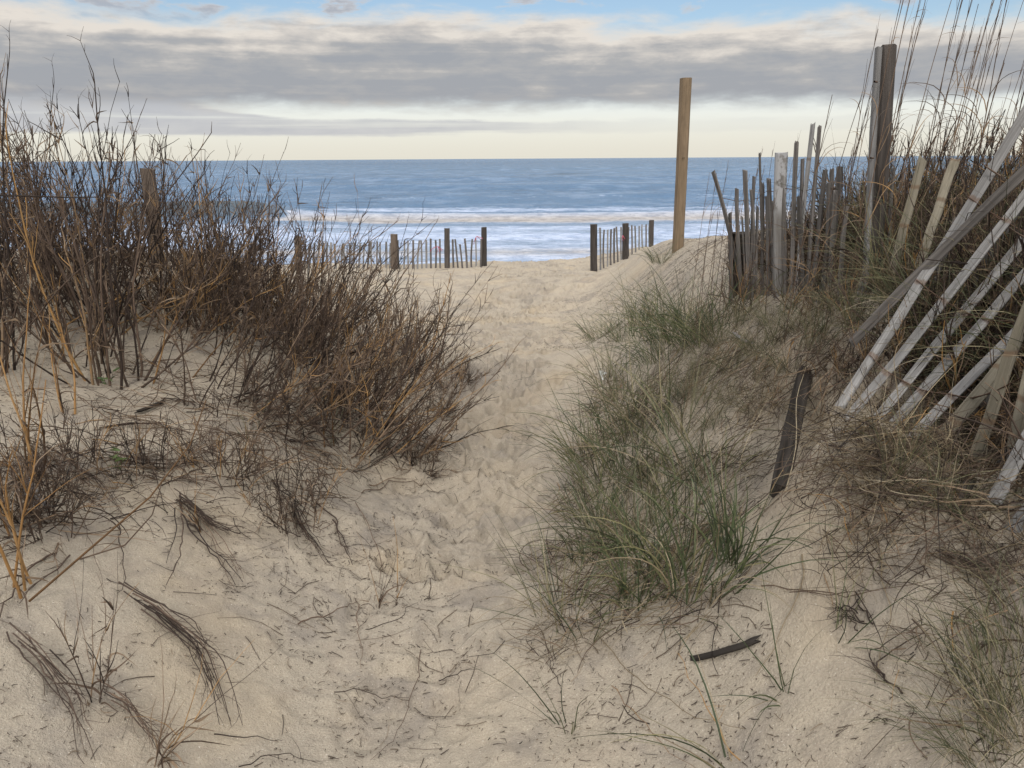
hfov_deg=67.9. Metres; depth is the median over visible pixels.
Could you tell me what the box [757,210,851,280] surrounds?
dead shrub
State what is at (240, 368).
thatch clump
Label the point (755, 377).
grass tuft
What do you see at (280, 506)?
dead shrub
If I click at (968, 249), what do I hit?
dead shrub
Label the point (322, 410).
dead shrub
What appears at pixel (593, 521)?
grass tuft
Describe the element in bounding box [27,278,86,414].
dry stalk
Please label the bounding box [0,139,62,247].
dead shrub
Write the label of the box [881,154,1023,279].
dead shrub
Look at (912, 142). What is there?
tall grass stalk
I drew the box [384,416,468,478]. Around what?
dead shrub
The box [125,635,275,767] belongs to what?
dry stalk
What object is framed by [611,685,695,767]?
dead branch
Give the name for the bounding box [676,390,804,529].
thatch clump
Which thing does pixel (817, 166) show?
tall grass stalk
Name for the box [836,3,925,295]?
tall grass stalk
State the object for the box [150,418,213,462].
dead branch
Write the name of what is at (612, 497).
grass tuft
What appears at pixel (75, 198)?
dead shrub
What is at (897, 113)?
tall grass stalk
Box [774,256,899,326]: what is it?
grass tuft
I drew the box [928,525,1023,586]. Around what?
dead branch
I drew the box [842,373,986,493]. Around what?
thatch clump
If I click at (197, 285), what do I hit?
dead shrub
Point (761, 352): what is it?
thatch clump
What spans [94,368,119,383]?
leafy sprout
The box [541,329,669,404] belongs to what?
grass tuft
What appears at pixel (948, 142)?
dead shrub
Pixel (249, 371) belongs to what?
dead shrub
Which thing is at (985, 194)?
grass tuft
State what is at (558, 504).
thatch clump
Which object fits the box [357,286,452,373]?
dead shrub
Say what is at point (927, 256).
grass tuft
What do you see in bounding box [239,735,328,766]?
dead branch
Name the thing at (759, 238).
dead shrub
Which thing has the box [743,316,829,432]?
thatch clump
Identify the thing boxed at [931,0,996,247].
tall grass stalk
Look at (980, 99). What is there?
tall grass stalk
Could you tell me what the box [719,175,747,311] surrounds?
tall grass stalk
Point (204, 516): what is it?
dead branch
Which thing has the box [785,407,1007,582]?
thatch clump
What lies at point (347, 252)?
dead shrub
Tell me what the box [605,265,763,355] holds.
grass tuft
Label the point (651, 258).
grass tuft
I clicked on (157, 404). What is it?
thatch clump
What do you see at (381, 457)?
dead branch
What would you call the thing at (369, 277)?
dead shrub
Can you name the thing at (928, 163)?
tall grass stalk
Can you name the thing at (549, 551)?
thatch clump
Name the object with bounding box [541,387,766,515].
grass tuft
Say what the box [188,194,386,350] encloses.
dead shrub
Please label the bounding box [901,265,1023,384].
grass tuft
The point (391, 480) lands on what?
dead branch
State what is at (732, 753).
dead branch
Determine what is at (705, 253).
tall grass stalk
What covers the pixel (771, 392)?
thatch clump
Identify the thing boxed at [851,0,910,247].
tall grass stalk
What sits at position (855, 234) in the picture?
grass tuft
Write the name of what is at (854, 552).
thatch clump
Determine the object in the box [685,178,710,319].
tall grass stalk
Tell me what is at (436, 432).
dead shrub
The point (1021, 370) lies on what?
dead shrub
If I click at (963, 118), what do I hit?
tall grass stalk
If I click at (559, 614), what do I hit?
grass tuft
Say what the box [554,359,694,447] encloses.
grass tuft
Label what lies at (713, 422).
grass tuft
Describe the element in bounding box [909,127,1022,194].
dead shrub
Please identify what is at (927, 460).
thatch clump
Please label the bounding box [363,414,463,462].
thatch clump
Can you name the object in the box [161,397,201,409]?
dead branch
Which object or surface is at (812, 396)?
thatch clump
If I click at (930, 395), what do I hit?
dead shrub
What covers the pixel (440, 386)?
dead shrub
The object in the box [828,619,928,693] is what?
dead branch
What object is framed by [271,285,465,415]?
dead shrub
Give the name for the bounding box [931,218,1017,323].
dead shrub
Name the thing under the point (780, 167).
wooden post
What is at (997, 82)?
tall grass stalk
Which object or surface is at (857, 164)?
tall grass stalk
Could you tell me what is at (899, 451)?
grass tuft
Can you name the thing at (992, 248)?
grass tuft
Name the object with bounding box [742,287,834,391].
thatch clump
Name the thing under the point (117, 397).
thatch clump
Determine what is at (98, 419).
thatch clump
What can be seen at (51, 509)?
thatch clump
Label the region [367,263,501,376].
dead shrub
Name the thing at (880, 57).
wooden post
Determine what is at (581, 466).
grass tuft
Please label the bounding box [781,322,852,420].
thatch clump
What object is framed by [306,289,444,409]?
dead shrub
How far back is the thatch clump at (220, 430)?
3.60 m
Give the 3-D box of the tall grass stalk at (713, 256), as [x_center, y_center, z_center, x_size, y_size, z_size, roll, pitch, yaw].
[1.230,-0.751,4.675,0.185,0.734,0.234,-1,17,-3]
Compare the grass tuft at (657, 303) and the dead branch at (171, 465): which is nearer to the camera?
the dead branch at (171, 465)
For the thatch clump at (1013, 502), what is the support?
on the sand
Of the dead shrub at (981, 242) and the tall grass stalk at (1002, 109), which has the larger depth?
the tall grass stalk at (1002, 109)
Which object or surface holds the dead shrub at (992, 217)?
on the sand
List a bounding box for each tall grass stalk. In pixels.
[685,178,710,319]
[687,218,712,303]
[688,174,725,349]
[697,203,729,311]
[705,160,728,312]
[705,193,731,285]
[708,187,736,315]
[708,201,739,303]
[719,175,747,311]
[732,190,779,319]
[765,97,851,342]
[776,117,862,319]
[781,59,867,331]
[793,108,876,318]
[822,88,880,310]
[823,0,900,286]
[834,94,870,242]
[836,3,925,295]
[838,18,879,198]
[850,3,926,172]
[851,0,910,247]
[851,0,913,298]
[872,0,951,283]
[886,88,928,232]
[888,0,925,188]
[888,61,913,215]
[895,0,960,182]
[901,0,972,253]
[903,0,973,258]
[907,2,993,182]
[918,26,975,190]
[919,19,984,163]
[926,4,978,208]
[930,17,996,180]
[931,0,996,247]
[931,1,1000,188]
[935,63,980,157]
[937,3,1008,201]
[938,27,981,172]
[939,0,1020,240]
[945,0,1023,190]
[956,0,1012,178]
[957,60,1004,188]
[960,122,1022,186]
[963,150,1021,202]
[970,94,1023,182]
[981,61,1023,200]
[987,77,1011,138]
[988,71,1023,181]
[994,79,1023,190]
[997,91,1023,159]
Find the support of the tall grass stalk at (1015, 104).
on the sand
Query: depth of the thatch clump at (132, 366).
4.11 m
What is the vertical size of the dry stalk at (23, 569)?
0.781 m
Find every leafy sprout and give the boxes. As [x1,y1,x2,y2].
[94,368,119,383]
[105,447,128,468]
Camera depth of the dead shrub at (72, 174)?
4.70 m
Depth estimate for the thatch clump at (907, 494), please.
2.19 m
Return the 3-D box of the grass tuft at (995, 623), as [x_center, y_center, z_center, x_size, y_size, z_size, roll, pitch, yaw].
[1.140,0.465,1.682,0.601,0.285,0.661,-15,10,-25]
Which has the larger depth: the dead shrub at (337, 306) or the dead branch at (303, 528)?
the dead shrub at (337, 306)
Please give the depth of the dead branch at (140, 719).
2.06 m
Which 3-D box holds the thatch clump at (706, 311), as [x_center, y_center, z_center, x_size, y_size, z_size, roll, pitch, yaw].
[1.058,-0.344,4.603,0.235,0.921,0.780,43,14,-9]
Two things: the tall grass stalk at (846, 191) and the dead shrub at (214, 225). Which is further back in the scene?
the dead shrub at (214, 225)
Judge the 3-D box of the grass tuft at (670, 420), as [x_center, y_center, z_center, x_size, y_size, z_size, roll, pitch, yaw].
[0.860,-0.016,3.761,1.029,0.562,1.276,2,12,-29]
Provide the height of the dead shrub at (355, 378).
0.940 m
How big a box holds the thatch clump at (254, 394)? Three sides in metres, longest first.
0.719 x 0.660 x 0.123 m
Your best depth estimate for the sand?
2.57 m
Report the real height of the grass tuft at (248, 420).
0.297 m
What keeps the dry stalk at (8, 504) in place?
on the sand
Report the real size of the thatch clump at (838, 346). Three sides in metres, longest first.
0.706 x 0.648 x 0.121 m
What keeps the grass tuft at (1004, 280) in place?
on the sand
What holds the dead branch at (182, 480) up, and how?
on the sand
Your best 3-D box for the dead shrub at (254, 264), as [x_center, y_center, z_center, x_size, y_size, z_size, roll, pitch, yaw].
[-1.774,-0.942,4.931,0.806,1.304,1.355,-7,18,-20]
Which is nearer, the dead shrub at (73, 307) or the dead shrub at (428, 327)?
the dead shrub at (73, 307)
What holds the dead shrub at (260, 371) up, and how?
on the sand
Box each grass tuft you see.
[223,398,291,440]
[437,500,672,648]
[470,626,620,733]
[474,558,657,643]
[484,433,710,598]
[497,475,692,580]
[500,386,697,492]
[505,368,641,463]
[505,410,703,584]
[514,429,644,532]
[516,353,703,480]
[527,476,724,647]
[528,317,654,391]
[540,428,667,535]
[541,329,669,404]
[541,355,816,515]
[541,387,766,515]
[543,312,706,454]
[552,289,626,343]
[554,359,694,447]
[557,390,700,527]
[560,289,646,341]
[561,362,667,428]
[564,465,757,585]
[566,618,798,767]
[573,426,844,637]
[574,326,759,439]
[576,267,685,342]
[577,282,711,366]
[589,265,725,345]
[592,275,667,329]
[604,398,776,552]
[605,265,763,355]
[606,256,740,341]
[608,247,789,354]
[610,259,724,327]
[625,236,680,263]
[631,346,731,401]
[645,413,854,588]
[667,386,742,428]
[670,338,715,374]
[673,368,714,403]
[679,360,757,403]
[684,307,756,347]
[684,316,769,375]
[696,544,846,725]
[700,301,799,357]
[707,365,791,417]
[719,278,790,326]
[729,323,839,374]
[733,292,795,327]
[737,289,803,349]
[743,339,785,383]
[744,127,984,264]
[751,279,831,337]
[760,267,872,351]
[772,171,955,271]
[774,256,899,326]
[785,275,870,352]
[787,192,1020,349]
[789,144,970,245]
[798,166,1020,301]
[798,243,947,329]
[802,183,1020,321]
[805,263,1014,375]
[817,614,1023,767]
[819,128,1009,263]
[824,506,945,680]
[836,283,1019,437]
[837,230,1023,412]
[840,370,1023,566]
[842,577,1023,766]
[843,525,1023,752]
[844,133,994,244]
[849,201,1018,315]
[851,136,1022,250]
[851,169,1017,270]
[860,151,1023,341]
[877,523,1023,666]
[879,206,1023,357]
[886,146,1017,248]
[886,399,1023,521]
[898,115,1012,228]
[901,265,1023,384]
[911,207,1023,375]
[919,164,1010,245]
[927,136,1023,252]
[927,159,1023,288]
[938,183,1023,306]
[943,176,1021,249]
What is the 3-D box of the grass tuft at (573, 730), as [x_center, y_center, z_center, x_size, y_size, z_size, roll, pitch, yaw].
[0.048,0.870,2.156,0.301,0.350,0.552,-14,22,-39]
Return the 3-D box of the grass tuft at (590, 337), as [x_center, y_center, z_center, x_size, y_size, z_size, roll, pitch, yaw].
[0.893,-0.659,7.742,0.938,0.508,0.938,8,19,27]
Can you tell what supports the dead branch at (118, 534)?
on the sand
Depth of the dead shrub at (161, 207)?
5.60 m
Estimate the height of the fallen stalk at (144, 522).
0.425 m
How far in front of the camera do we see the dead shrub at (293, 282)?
5.15 m
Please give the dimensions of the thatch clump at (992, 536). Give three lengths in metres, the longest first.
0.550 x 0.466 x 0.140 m
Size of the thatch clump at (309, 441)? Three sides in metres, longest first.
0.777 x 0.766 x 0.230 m
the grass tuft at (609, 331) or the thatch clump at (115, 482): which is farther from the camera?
the grass tuft at (609, 331)
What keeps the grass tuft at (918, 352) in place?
on the sand
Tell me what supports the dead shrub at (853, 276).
on the sand
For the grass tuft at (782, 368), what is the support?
on the sand
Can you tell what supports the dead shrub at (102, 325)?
on the sand
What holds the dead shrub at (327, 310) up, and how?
on the sand
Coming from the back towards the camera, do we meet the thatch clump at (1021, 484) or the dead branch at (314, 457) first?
the dead branch at (314, 457)
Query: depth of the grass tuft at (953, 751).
1.56 m
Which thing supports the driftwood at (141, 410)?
on the sand
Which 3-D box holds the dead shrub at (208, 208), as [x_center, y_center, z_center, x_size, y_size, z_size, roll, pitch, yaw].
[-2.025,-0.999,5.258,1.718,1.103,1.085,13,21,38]
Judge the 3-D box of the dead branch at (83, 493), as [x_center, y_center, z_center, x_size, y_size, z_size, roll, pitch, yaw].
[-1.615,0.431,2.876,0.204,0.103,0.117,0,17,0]
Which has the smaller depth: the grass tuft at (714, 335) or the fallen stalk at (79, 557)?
the fallen stalk at (79, 557)
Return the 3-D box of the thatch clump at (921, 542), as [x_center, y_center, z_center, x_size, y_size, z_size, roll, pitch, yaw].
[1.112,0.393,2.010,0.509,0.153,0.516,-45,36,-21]
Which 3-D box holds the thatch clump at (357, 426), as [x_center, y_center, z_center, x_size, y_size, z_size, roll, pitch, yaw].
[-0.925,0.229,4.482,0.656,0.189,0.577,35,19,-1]
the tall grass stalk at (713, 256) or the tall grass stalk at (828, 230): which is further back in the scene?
the tall grass stalk at (713, 256)
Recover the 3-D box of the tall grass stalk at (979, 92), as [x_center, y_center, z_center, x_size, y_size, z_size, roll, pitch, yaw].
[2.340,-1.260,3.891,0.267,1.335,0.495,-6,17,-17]
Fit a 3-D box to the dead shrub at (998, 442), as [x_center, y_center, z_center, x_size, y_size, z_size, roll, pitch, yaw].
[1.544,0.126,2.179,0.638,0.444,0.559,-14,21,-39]
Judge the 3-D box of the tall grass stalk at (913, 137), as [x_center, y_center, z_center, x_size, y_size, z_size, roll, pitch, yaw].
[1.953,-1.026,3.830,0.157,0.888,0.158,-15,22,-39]
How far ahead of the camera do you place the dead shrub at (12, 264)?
4.58 m
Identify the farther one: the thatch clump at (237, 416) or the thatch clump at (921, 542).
the thatch clump at (237, 416)
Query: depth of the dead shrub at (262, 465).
3.39 m
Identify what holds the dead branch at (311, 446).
on the sand
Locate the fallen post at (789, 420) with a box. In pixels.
[770,365,811,497]
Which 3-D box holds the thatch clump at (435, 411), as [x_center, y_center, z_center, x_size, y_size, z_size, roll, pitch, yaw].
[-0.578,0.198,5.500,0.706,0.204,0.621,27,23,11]
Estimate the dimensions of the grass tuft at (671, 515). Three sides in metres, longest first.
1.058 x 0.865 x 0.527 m
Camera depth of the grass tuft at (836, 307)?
3.09 m
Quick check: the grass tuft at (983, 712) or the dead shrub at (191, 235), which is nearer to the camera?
the grass tuft at (983, 712)
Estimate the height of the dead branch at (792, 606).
0.225 m
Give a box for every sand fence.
[294,227,486,270]
[590,220,653,271]
[711,123,895,304]
[835,105,1023,532]
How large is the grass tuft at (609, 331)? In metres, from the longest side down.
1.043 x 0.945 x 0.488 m
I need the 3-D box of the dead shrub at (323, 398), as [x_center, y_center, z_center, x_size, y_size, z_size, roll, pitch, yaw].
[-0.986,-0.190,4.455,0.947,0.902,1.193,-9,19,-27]
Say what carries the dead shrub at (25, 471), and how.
on the sand
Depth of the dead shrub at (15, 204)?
4.52 m
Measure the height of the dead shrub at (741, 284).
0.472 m
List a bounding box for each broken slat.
[21,477,49,508]
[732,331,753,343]
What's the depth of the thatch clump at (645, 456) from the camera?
3.81 m
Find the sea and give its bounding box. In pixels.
[0,155,1019,264]
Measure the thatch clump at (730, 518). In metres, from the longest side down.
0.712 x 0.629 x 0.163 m
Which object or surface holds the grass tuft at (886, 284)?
on the sand
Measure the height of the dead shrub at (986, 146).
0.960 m
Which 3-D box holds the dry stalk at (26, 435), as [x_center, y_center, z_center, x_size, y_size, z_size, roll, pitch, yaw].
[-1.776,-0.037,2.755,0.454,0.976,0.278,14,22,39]
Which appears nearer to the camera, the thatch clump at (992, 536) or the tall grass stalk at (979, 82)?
the thatch clump at (992, 536)
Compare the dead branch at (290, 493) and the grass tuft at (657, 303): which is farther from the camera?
the grass tuft at (657, 303)
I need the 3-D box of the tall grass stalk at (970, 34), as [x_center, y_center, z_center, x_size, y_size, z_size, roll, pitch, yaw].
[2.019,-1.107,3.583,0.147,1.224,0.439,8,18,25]
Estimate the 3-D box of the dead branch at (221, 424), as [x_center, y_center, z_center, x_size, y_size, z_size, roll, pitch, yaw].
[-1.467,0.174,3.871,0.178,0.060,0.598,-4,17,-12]
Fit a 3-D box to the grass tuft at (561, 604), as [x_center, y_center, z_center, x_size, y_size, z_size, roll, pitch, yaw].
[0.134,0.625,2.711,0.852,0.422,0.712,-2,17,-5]
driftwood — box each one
[135,400,165,412]
[688,634,761,661]
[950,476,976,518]
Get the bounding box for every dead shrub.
[0,21,124,376]
[0,26,252,389]
[0,54,103,305]
[0,54,171,366]
[0,58,226,334]
[0,68,121,282]
[0,82,251,307]
[0,98,72,274]
[0,99,189,275]
[0,110,153,334]
[0,118,42,251]
[0,120,198,328]
[0,130,200,314]
[0,135,145,283]
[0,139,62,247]
[0,145,89,257]
[0,392,127,531]
[0,434,113,568]
[2,390,133,485]
[3,138,140,257]
[14,115,192,265]
[31,145,228,254]
[37,205,196,341]
[55,134,284,330]
[65,118,283,269]
[76,200,238,336]
[79,395,234,492]
[88,133,308,344]
[90,160,398,331]
[109,221,283,338]
[116,234,351,357]
[128,145,290,306]
[129,244,374,452]
[132,169,326,317]
[142,182,243,286]
[142,218,269,331]
[143,158,316,314]
[148,387,307,490]
[160,147,301,278]
[161,263,384,374]
[166,133,303,337]
[168,291,351,463]
[176,193,338,343]
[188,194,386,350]
[190,202,409,369]
[203,165,391,372]
[208,290,414,447]
[217,177,382,347]
[226,292,380,444]
[234,434,348,536]
[239,179,438,336]
[258,258,337,346]
[260,278,419,452]
[266,222,392,339]
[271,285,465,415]
[273,266,391,437]
[279,261,412,423]
[279,328,496,467]
[297,294,467,456]
[304,216,467,346]
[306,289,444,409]
[307,264,382,376]
[317,337,525,460]
[318,288,456,437]
[341,293,498,397]
[353,236,475,353]
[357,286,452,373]
[364,324,484,453]
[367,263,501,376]
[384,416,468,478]
[405,361,491,417]
[411,337,505,390]
[702,235,796,314]
[715,217,764,273]
[721,203,787,258]
[743,190,825,241]
[744,212,808,265]
[745,225,805,278]
[745,225,858,315]
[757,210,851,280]
[765,201,852,269]
[784,215,886,280]
[786,204,824,248]
[787,117,991,249]
[788,199,852,265]
[793,125,1021,288]
[801,118,1006,278]
[805,214,927,314]
[807,129,963,234]
[811,225,1023,366]
[815,128,961,214]
[819,302,980,384]
[824,316,903,380]
[834,310,1023,447]
[838,122,985,240]
[840,133,1022,256]
[849,365,898,410]
[851,126,1001,227]
[857,158,1021,298]
[865,244,1018,387]
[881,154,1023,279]
[882,150,1023,355]
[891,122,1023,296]
[892,234,1023,427]
[894,125,1022,261]
[895,116,983,191]
[898,110,1020,189]
[898,122,1012,217]
[903,109,1007,188]
[905,132,1022,268]
[907,202,1023,305]
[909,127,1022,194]
[909,132,1023,252]
[909,134,991,202]
[912,211,1023,442]
[917,391,1023,487]
[917,403,1009,469]
[918,134,1021,225]
[926,382,1023,451]
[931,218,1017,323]
[932,125,1023,344]
[939,143,1021,202]
[967,378,1023,492]
[981,151,1023,241]
[988,337,1023,392]
[1000,334,1023,438]
[1004,462,1023,498]
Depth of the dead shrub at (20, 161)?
5.25 m
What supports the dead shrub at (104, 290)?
on the sand
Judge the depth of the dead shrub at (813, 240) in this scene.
3.76 m
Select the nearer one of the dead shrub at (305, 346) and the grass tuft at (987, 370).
the grass tuft at (987, 370)
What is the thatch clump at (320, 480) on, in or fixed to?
on the sand
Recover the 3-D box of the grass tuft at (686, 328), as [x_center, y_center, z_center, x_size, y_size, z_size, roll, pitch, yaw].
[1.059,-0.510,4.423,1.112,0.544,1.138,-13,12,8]
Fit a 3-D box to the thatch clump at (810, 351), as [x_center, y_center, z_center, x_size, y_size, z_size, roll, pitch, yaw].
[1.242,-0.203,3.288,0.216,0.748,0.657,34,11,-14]
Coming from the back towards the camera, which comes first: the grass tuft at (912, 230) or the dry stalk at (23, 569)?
the grass tuft at (912, 230)
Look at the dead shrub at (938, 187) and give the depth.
3.55 m
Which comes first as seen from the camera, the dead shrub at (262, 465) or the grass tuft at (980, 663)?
the grass tuft at (980, 663)
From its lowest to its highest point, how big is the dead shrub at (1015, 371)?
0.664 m
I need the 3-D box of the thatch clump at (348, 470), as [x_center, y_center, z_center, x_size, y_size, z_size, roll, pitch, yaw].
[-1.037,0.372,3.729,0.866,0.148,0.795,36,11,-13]
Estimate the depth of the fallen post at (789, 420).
2.78 m
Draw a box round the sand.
[0,229,1023,767]
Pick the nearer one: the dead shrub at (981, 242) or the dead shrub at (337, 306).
the dead shrub at (981, 242)
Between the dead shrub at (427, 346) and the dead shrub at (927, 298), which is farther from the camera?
the dead shrub at (427, 346)
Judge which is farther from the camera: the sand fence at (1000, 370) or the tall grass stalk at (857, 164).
the tall grass stalk at (857, 164)
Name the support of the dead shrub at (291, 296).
on the sand
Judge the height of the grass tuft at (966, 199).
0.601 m
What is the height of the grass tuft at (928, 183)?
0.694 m
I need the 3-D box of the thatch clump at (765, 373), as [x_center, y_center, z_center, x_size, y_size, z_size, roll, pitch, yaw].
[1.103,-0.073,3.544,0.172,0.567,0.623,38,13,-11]
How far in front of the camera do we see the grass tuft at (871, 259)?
3.08 m
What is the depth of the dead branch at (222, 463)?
3.51 m
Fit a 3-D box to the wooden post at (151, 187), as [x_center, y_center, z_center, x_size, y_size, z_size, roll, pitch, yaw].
[-2.596,-1.082,5.517,0.103,0.932,0.093,-1,17,-12]
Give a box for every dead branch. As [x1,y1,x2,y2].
[0,552,70,616]
[6,622,110,763]
[57,483,106,503]
[72,462,125,522]
[77,509,114,586]
[97,678,185,767]
[102,421,215,443]
[104,451,232,470]
[113,429,193,481]
[114,525,125,592]
[118,581,204,647]
[123,582,242,726]
[141,452,170,514]
[147,471,208,485]
[148,494,193,584]
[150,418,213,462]
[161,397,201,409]
[171,488,252,534]
[179,499,243,584]
[183,501,252,533]
[192,515,250,590]
[196,402,244,440]
[203,448,235,484]
[214,733,281,740]
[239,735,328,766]
[274,482,305,510]
[278,492,301,548]
[288,439,334,466]
[289,502,342,565]
[293,448,339,463]
[297,601,356,624]
[318,505,355,564]
[334,680,411,700]
[354,433,449,471]
[355,502,388,599]
[356,604,362,665]
[362,477,438,492]
[365,602,417,629]
[372,650,420,758]
[424,574,435,599]
[438,648,476,680]
[537,633,560,685]
[598,636,743,728]
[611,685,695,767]
[677,653,740,760]
[698,436,775,468]
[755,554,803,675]
[761,563,958,598]
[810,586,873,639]
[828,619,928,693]
[852,515,890,676]
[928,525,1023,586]
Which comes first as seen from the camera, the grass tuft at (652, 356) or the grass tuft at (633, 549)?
the grass tuft at (633, 549)
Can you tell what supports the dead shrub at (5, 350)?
on the sand
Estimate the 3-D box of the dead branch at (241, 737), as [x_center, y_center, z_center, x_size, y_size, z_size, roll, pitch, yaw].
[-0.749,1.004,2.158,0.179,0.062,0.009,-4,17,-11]
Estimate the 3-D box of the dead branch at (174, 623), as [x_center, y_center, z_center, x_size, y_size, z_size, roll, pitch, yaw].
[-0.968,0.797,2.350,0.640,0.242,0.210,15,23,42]
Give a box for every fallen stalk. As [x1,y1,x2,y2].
[28,400,205,601]
[79,432,169,559]
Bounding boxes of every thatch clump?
[0,422,128,487]
[0,433,142,496]
[0,453,193,565]
[0,473,121,567]
[9,401,168,472]
[50,451,177,507]
[61,380,159,425]
[63,414,238,499]
[72,364,253,442]
[84,341,170,379]
[109,342,230,400]
[116,397,291,466]
[127,456,251,518]
[153,366,252,410]
[162,409,318,485]
[176,345,269,400]
[180,370,316,443]
[198,368,326,420]
[198,458,364,536]
[209,415,381,503]
[216,385,353,467]
[276,448,364,507]
[290,423,369,476]
[312,402,395,451]
[328,420,430,474]
[352,398,435,432]
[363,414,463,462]
[402,397,473,428]
[478,583,630,685]
[488,520,702,628]
[503,516,621,578]
[510,533,731,683]
[514,432,632,536]
[536,397,656,478]
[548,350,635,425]
[560,477,665,554]
[589,364,685,465]
[599,425,681,497]
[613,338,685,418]
[617,489,730,590]
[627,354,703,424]
[627,515,772,688]
[653,281,744,379]
[661,416,735,510]
[664,323,727,391]
[664,469,766,546]
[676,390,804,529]
[681,308,770,425]
[686,313,740,366]
[705,295,775,377]
[705,368,760,440]
[706,327,790,408]
[708,345,791,446]
[721,313,1023,582]
[723,312,802,390]
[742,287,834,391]
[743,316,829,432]
[745,333,855,466]
[754,358,945,521]
[754,360,982,547]
[756,401,869,524]
[758,277,874,399]
[769,355,999,537]
[769,473,971,652]
[771,279,904,422]
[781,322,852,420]
[784,434,944,563]
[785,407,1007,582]
[786,451,901,568]
[797,280,889,405]
[799,451,951,586]
[816,399,1023,578]
[817,381,1021,549]
[822,339,993,446]
[841,409,1023,563]
[841,465,1018,596]
[842,341,1002,458]
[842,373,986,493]
[852,586,1023,767]
[855,543,1023,713]
[857,513,1023,696]
[877,481,1023,636]
[891,418,1023,538]
[916,488,1023,598]
[927,425,1023,557]
[935,540,1023,649]
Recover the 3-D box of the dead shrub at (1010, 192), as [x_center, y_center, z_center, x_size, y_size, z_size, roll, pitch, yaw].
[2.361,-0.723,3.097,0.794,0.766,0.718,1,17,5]
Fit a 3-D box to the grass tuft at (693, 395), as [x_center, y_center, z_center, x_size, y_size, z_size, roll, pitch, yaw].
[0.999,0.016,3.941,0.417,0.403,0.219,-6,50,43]
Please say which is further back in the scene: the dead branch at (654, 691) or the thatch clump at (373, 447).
the thatch clump at (373, 447)
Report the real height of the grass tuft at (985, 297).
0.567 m
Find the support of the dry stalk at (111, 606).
on the sand
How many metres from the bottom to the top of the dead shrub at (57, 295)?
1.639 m
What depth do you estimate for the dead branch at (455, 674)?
2.55 m
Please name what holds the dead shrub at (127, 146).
on the sand
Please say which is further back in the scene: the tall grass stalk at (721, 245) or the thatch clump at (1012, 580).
the tall grass stalk at (721, 245)
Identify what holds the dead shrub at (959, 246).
on the sand
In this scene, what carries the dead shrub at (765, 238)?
on the sand
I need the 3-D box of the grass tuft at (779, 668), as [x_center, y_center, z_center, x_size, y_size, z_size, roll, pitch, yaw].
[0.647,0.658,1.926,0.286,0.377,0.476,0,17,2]
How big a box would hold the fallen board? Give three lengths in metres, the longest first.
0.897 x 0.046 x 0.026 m
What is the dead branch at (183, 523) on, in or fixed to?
on the sand
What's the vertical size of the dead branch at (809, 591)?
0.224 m
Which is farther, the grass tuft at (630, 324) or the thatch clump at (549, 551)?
the grass tuft at (630, 324)
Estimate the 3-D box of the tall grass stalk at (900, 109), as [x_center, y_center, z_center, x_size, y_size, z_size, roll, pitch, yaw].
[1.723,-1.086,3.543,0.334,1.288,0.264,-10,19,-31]
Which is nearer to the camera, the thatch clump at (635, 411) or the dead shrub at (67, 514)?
the dead shrub at (67, 514)
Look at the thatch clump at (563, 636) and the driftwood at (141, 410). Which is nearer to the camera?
the thatch clump at (563, 636)
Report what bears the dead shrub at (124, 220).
on the sand
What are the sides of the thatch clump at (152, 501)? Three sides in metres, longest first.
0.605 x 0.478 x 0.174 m
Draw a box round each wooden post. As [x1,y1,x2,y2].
[139,168,164,269]
[672,77,691,252]
[728,231,745,297]
[773,152,787,298]
[861,44,896,294]
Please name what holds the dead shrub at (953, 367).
on the sand
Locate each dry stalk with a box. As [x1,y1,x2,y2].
[0,263,81,477]
[0,380,91,615]
[0,414,36,541]
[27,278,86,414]
[44,554,143,712]
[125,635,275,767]
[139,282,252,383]
[147,471,200,532]
[306,354,348,445]
[358,519,407,607]
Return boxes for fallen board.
[849,165,1023,347]
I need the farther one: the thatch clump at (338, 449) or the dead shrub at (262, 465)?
the thatch clump at (338, 449)
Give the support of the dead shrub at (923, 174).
on the sand
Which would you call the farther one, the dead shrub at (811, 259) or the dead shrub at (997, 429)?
the dead shrub at (811, 259)
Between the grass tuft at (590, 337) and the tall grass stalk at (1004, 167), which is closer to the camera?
the tall grass stalk at (1004, 167)
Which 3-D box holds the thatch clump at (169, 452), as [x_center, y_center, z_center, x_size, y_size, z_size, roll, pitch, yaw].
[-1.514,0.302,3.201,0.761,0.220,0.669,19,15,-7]
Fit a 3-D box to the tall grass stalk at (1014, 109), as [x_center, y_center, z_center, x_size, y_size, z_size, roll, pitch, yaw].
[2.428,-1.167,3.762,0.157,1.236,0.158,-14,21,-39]
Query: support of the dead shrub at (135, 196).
on the sand
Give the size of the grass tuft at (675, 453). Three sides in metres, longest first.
1.313 x 1.170 x 0.608 m
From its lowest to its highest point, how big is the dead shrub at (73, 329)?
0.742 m
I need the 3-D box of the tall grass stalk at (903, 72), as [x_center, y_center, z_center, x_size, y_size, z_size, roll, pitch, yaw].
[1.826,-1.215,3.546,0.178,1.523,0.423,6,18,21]
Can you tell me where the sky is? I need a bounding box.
[0,0,1023,161]
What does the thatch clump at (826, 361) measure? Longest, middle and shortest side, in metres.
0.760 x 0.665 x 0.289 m

